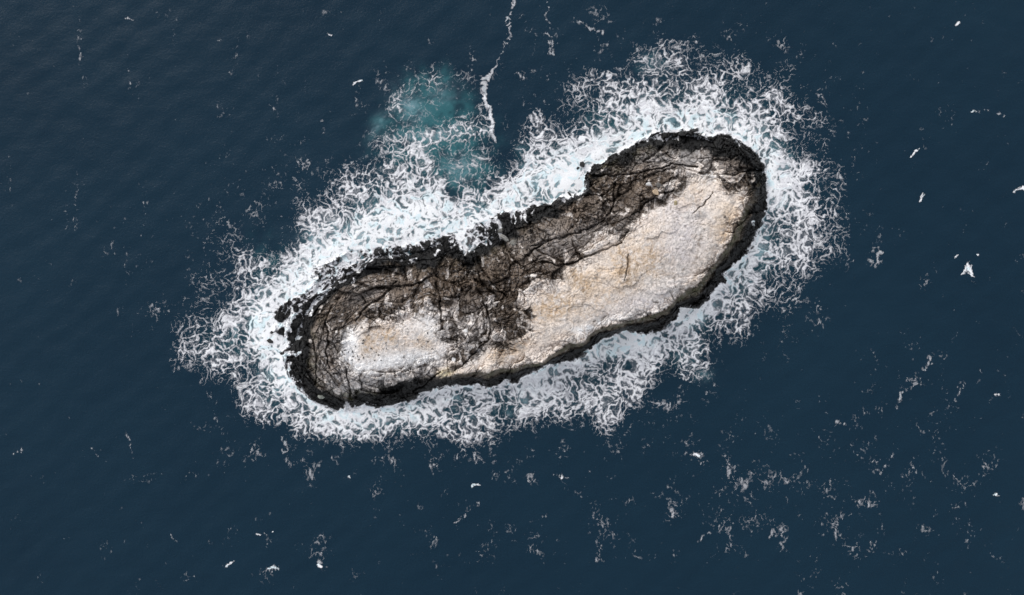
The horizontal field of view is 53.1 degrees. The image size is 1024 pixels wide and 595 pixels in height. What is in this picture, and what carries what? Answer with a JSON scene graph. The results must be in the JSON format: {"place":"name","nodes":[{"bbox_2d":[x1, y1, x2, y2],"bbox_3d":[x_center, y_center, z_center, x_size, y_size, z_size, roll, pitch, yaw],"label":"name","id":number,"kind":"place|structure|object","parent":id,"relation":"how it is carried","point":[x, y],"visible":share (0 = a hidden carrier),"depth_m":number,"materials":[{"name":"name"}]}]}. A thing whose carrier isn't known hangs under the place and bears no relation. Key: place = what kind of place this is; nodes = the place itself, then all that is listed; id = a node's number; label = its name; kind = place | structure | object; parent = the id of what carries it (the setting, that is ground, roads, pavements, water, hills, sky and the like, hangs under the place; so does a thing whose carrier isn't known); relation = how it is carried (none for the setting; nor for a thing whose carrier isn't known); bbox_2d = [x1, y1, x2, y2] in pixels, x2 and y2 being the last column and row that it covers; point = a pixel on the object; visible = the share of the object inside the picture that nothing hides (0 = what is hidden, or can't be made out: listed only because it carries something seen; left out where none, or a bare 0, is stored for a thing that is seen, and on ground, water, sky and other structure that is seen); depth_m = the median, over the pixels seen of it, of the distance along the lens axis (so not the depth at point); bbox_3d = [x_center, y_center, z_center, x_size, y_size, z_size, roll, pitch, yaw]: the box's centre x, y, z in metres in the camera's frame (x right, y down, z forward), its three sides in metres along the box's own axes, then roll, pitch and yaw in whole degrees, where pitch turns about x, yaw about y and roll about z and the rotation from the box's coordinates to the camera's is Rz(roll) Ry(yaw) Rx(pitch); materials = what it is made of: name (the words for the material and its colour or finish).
{"place":"outdoors","nodes":[
{"label":"outdoors","id":0,"kind":"place"},
{"bbox_2d":[0,0,1023,594],"bbox_3d":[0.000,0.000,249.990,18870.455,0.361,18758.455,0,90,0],"label":"sea","id":1,"kind":"structure","parent":0,"point":[842,420],"depth_m":250.00,"materials":[{"name":"liquid"}]},
{"bbox_2d":[481,0,514,109],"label":"foam streak","id":2,"kind":"object","parent":1,"relation":"on","point":[485,84],"visible":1,"depth_m":249.90,"materials":[{"name":"white liquid"}]},
{"bbox_2d":[178,41,840,442],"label":"surf foam","id":3,"kind":"object","parent":1,"relation":"on","point":[572,173],"visible":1,"depth_m":249.89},
{"bbox_2d":[274,128,768,411],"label":"rocky islet","id":4,"kind":"object","parent":1,"relation":"in","point":[618,246],"visible":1,"depth_m":243.45,"materials":[{"name":"beige stone"}]},
{"bbox_2d":[500,234,508,241],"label":"boulder","id":5,"kind":"object","parent":4,"relation":"on","point":[504,237],"visible":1,"depth_m":246.95,"materials":[{"name":"grey stone"}]},
{"bbox_2d":[509,239,515,245],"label":"boulder","id":6,"kind":"object","parent":4,"relation":"on","point":[512,242],"visible":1,"depth_m":245.81,"materials":[{"name":"grey stone"}]},
{"bbox_2d":[652,189,658,194],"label":"boulder","id":7,"kind":"object","parent":4,"relation":"on","point":[655,191],"visible":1,"depth_m":239.72,"materials":[{"name":"beige stone"}]},
{"bbox_2d":[961,263,973,276],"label":"whitecap","id":8,"kind":"object","parent":1,"relation":"on","point":[968,268],"visible":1,"depth_m":249.88,"materials":[{"name":"liquid"}]}
]}

